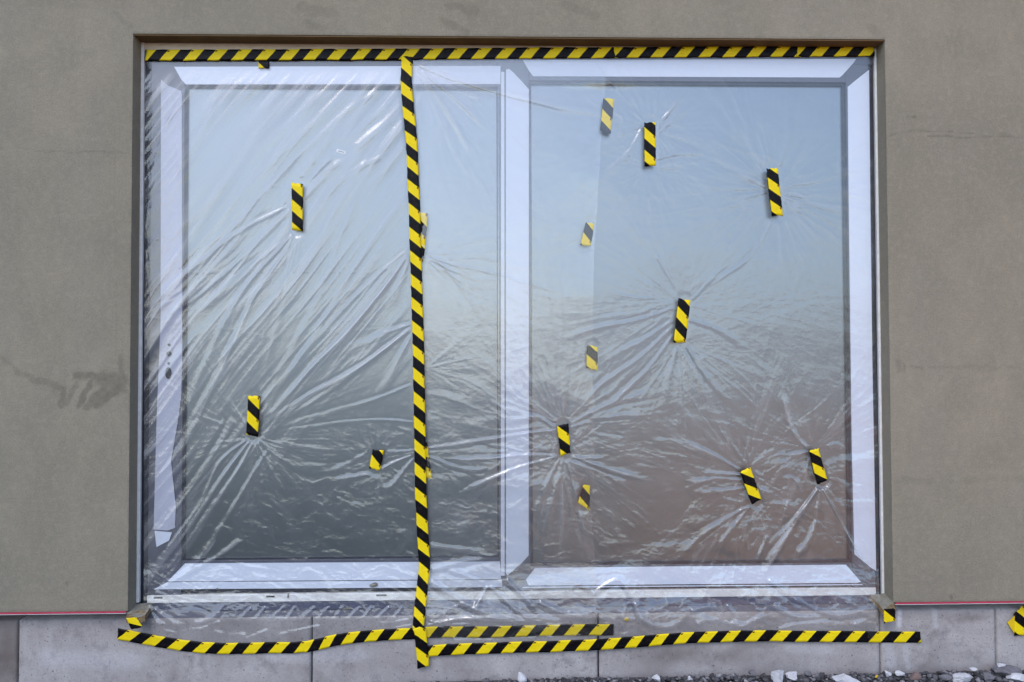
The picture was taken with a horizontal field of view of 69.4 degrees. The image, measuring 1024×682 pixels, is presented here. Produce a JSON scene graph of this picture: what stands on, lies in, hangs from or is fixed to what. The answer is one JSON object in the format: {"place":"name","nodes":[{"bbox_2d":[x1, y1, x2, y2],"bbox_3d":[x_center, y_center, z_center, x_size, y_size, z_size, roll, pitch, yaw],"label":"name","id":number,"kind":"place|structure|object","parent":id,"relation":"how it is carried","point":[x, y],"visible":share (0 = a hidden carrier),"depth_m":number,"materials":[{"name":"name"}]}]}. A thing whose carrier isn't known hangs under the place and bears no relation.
{"place":"outdoors","nodes":[
{"label":"outdoors","id":0,"kind":"place"},
{"bbox_2d":[498,286,498,341],"label":"sky","id":1,"kind":"structure","parent":0,"point":[498,286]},
{"bbox_2d":[414,668,1023,681],"bbox_3d":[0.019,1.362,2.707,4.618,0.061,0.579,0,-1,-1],"label":"gravel","id":2,"kind":"structure","parent":0,"point":[863,677],"depth_m":2.97,"materials":[{"name":"grey gravel"}]},
{"bbox_2d":[0,602,1023,681],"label":"concrete plinth","id":3,"kind":"structure","parent":2,"relation":"on","point":[93,648],"depth_m":3.01,"materials":[{"name":"grey concrete"}]},
{"bbox_2d":[117,624,613,653],"bbox_3d":[-0.585,1.205,2.994,2.001,0.110,0.002,0,-1,-1],"label":"hazard tape","id":4,"kind":"object","parent":3,"relation":"attached to","point":[370,636],"visible":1,"depth_m":2.99,"materials":[{"name":"yellow plastic"}]},
{"bbox_2d":[413,626,428,668],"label":"hazard tape","id":5,"kind":"object","parent":3,"relation":"attached to","point":[421,646],"visible":1,"depth_m":2.99,"materials":[{"name":"yellow plastic"}]},
{"bbox_2d":[0,0,1023,614],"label":"rendered wall","id":6,"kind":"structure","parent":3,"relation":"on","point":[948,128],"depth_m":3.02,"materials":[{"name":"beige paint"}]},
{"bbox_2d":[126,603,151,622],"bbox_3d":[-1.493,1.093,2.968,0.074,0.059,0.071,0,-1,-1],"label":"mortar ledge","id":7,"kind":"object","parent":6,"relation":"attached to","point":[141,612],"visible":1,"depth_m":2.96,"materials":[{"name":"grey concrete"}]},
{"bbox_2d":[126,617,142,628],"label":"hazard tape","id":8,"kind":"object","parent":7,"relation":"attached to","point":[134,622],"visible":1,"depth_m":2.93,"materials":[{"name":"yellow plastic"}]},
{"bbox_2d":[145,47,616,60],"bbox_3d":[-0.533,-1.196,3.080,1.967,0.072,0.002,0,-1,-1],"label":"hazard tape","id":9,"kind":"object","parent":6,"relation":"attached to","point":[381,54],"visible":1,"depth_m":3.08,"materials":[{"name":"yellow plastic"}]},
{"bbox_2d":[141,51,880,617],"bbox_3d":[0.010,-0.046,3.094,3.061,2.329,0.093,0,-1,-1],"label":"window","id":10,"kind":"structure","parent":6,"relation":"attached to","point":[765,371],"depth_m":3.10,"materials":[{"name":"white plastic"}]},
{"bbox_2d":[246,396,259,436],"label":"hazard tape","id":11,"kind":"object","parent":10,"relation":"attached to","point":[252,425],"visible":1,"depth_m":3.04,"materials":[{"name":"yellow plastic"}]},
{"bbox_2d":[258,60,269,68],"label":"hazard tape","id":12,"kind":"object","parent":10,"relation":"attached to","point":[263,63],"visible":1,"depth_m":3.07,"materials":[{"name":"plastic"}]},
{"bbox_2d":[291,183,302,230],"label":"hazard tape","id":13,"kind":"object","parent":10,"relation":"attached to","point":[297,206],"visible":1,"depth_m":3.07,"materials":[{"name":"yellow plastic"}]},
{"bbox_2d":[369,449,383,469],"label":"hazard tape","id":14,"kind":"object","parent":10,"relation":"attached to","point":[376,459],"visible":1,"depth_m":3.05,"materials":[{"name":"yellow plastic"}]},
{"bbox_2d":[420,213,427,260],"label":"hazard tape","id":15,"kind":"object","parent":10,"relation":"attached to","point":[423,222],"visible":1,"depth_m":3.07,"materials":[{"name":"yellow plastic"}]},
{"bbox_2d":[426,442,431,478],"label":"hazard tape","id":16,"kind":"object","parent":10,"relation":"attached to","point":[428,473],"visible":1,"depth_m":3.05,"materials":[{"name":"yellow plastic"}]},
{"bbox_2d":[557,424,570,455],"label":"hazard tape","id":17,"kind":"object","parent":10,"relation":"attached to","point":[563,436],"visible":1,"depth_m":3.07,"materials":[{"name":"yellow plastic"}]},
{"bbox_2d":[578,484,589,510],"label":"hazard tape","id":18,"kind":"object","parent":10,"relation":"attached to","point":[584,499],"visible":1,"depth_m":3.07,"materials":[{"name":"yellow plastic"}]},
{"bbox_2d":[580,222,593,245],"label":"hazard tape","id":19,"kind":"object","parent":10,"relation":"attached to","point":[587,236],"visible":1,"depth_m":3.10,"materials":[{"name":"yellow plastic"}]},
{"bbox_2d":[586,345,597,369],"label":"hazard tape","id":20,"kind":"object","parent":10,"relation":"attached to","point":[592,357],"visible":1,"depth_m":3.08,"materials":[{"name":"yellow plastic"}]},
{"bbox_2d":[600,98,613,133],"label":"hazard tape","id":21,"kind":"object","parent":10,"relation":"attached to","point":[607,114],"visible":1,"depth_m":3.11,"materials":[{"name":"yellow plastic"}]},
{"bbox_2d":[644,122,655,166],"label":"hazard tape","id":22,"kind":"object","parent":10,"relation":"attached to","point":[650,142],"visible":1,"depth_m":3.10,"materials":[{"name":"yellow plastic"}]},
{"bbox_2d":[674,298,690,342],"bbox_3d":[0.710,-0.086,3.091,0.073,0.188,0.002,0,-1,-1],"label":"hazard tape","id":23,"kind":"object","parent":10,"relation":"attached to","point":[682,316],"visible":1,"depth_m":3.09,"materials":[{"name":"yellow plastic"}]},
{"bbox_2d":[740,467,760,503],"bbox_3d":[0.996,0.601,3.082,0.088,0.159,0.002,0,-1,-1],"label":"hazard tape","id":24,"kind":"object","parent":10,"relation":"attached to","point":[750,484],"visible":1,"depth_m":3.08,"materials":[{"name":"yellow plastic"}]},
{"bbox_2d":[767,168,782,215],"bbox_3d":[1.106,-0.627,3.114,0.068,0.205,0.002,0,-1,-1],"label":"hazard tape","id":25,"kind":"object","parent":10,"relation":"attached to","point":[774,191],"visible":1,"depth_m":3.11,"materials":[{"name":"yellow plastic"}]},
{"bbox_2d":[809,448,826,484],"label":"hazard tape","id":26,"kind":"object","parent":10,"relation":"attached to","point":[818,468],"visible":1,"depth_m":3.09,"materials":[{"name":"yellow plastic"}]},
{"bbox_2d":[797,47,874,56],"bbox_3d":[1.367,-1.224,3.126,0.334,0.046,0.001,0,-1,-1],"label":"hazard tape","id":27,"kind":"object","parent":10,"relation":"attached to","point":[833,51],"visible":1,"depth_m":3.12,"materials":[{"name":"yellow plastic"}]},
{"bbox_2d":[614,46,800,57],"bbox_3d":[0.824,-1.216,3.113,0.798,0.054,0.002,0,-1,-1],"label":"hazard tape","id":28,"kind":"object","parent":6,"relation":"attached to","point":[695,51],"visible":1,"depth_m":3.11,"materials":[{"name":"yellow plastic"}]},
{"bbox_2d":[869,593,895,614],"bbox_3d":[1.523,1.083,3.042,0.078,0.069,0.071,0,-1,-1],"label":"mortar ledge","id":29,"kind":"object","parent":6,"relation":"attached to","point":[881,602],"visible":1,"depth_m":3.04,"materials":[{"name":"grey concrete"}]},
{"bbox_2d":[884,608,895,622],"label":"hazard tape","id":30,"kind":"object","parent":29,"relation":"attached to","point":[889,615],"visible":1,"depth_m":3.00,"materials":[{"name":"yellow plastic"}]},
{"bbox_2d":[427,630,920,656],"bbox_3d":[0.668,1.230,3.023,2.043,0.090,0.009,0,-1,-1],"label":"hazard tape","id":31,"kind":"object","parent":3,"relation":"attached to","point":[676,638],"visible":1,"depth_m":3.02,"materials":[{"name":"yellow plastic"}]},
{"bbox_2d":[1007,616,1014,631],"bbox_3d":[2.065,1.173,3.061,0.032,0.074,0.001,0,-1,-1],"label":"tape corner","id":32,"kind":"object","parent":3,"relation":"attached to","point":[1011,622],"visible":1,"depth_m":3.06,"materials":[{"name":"yellow plastic"}]},
{"bbox_2d":[1014,605,1023,635],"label":"hazard tape","id":33,"kind":"object","parent":3,"relation":"attached to","point":[1019,622],"visible":1,"depth_m":3.06,"materials":[{"name":"yellow plastic"}]},
{"bbox_2d":[518,672,526,681],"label":"rubble stone","id":34,"kind":"object","parent":2,"relation":"on","point":[522,677],"visible":1,"depth_m":2.93,"materials":[{"name":"white stone"}]},
{"bbox_2d":[652,674,659,681],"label":"rubble stone","id":35,"kind":"object","parent":2,"relation":"on","point":[656,677],"visible":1,"depth_m":2.94,"materials":[{"name":"white stone"}]},
{"bbox_2d":[771,670,783,681],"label":"rubble stone","id":36,"kind":"object","parent":2,"relation":"on","point":[776,675],"visible":1,"depth_m":2.93,"materials":[{"name":"white stone"}]},
{"bbox_2d":[785,671,796,680],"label":"rubble stone","id":37,"kind":"object","parent":2,"relation":"on","point":[792,675],"visible":1,"depth_m":2.94,"materials":[{"name":"white stone"}]},
{"bbox_2d":[804,671,811,675],"bbox_3d":[1.194,1.342,2.988,0.031,0.017,0.017,0,-1,-1],"label":"rubble stone","id":38,"kind":"object","parent":2,"relation":"on","point":[808,673],"visible":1,"depth_m":2.98,"materials":[{"name":"grey stone"}]},
{"bbox_2d":[832,673,859,681],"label":"rubble stone","id":39,"kind":"object","parent":2,"relation":"on","point":[843,677],"visible":1,"depth_m":2.91,"materials":[{"name":"white stone"}]},
{"bbox_2d":[885,670,891,676],"bbox_3d":[1.518,1.343,2.984,0.025,0.029,0.022,-1,-2,28],"label":"rubble stone","id":40,"kind":"object","parent":2,"relation":"on","point":[887,673],"visible":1,"depth_m":2.98,"materials":[{"name":"white stone"}]},
{"bbox_2d":[895,670,904,675],"bbox_3d":[1.566,1.340,2.986,0.033,0.023,0.033,1,-2,-44],"label":"rubble stone","id":41,"kind":"object","parent":2,"relation":"on","point":[899,673],"visible":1,"depth_m":2.98,"materials":[{"name":"white stone"}]},
{"bbox_2d":[909,672,921,681],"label":"rubble stone","id":42,"kind":"object","parent":2,"relation":"on","point":[915,676],"visible":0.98,"depth_m":2.95,"materials":[{"name":"brown stone"}]},
{"bbox_2d":[938,674,952,680],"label":"rubble stone","id":43,"kind":"object","parent":2,"relation":"on","point":[944,677],"visible":1,"depth_m":2.94,"materials":[{"name":"grey stone"}]},
{"bbox_2d":[952,673,972,681],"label":"rubble stone","id":44,"kind":"object","parent":2,"relation":"on","point":[961,677],"visible":1,"depth_m":2.93,"materials":[{"name":"white stone"}]},
{"bbox_2d":[983,672,994,680],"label":"rubble stone","id":45,"kind":"object","parent":2,"relation":"on","point":[988,676],"visible":1,"depth_m":2.94,"materials":[{"name":"grey stone"}]},
{"bbox_2d":[992,665,1021,676],"bbox_3d":[2.007,1.341,2.989,0.118,0.050,0.082,0,-1,-1],"label":"rubble stone","id":46,"kind":"object","parent":2,"relation":"on","point":[1006,670],"visible":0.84,"depth_m":2.98,"materials":[{"name":"grey stone"}]},
{"bbox_2d":[1006,673,1023,681],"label":"rubble stone","id":47,"kind":"object","parent":2,"relation":"on","point":[1017,677],"visible":0.98,"depth_m":2.94,"materials":[{"name":"white stone"}]},
{"bbox_3d":[0.552,0.015,3.062,1.969,2.494,0.055,0,-1,-1],"label":"plastic sheet","id":48,"kind":"object","parent":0,"visible":0},
{"bbox_2d":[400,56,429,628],"bbox_3d":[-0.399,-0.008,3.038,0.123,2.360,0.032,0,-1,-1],"label":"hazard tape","id":49,"kind":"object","parent":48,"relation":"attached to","point":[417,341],"visible":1,"depth_m":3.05,"materials":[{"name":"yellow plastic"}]}
]}

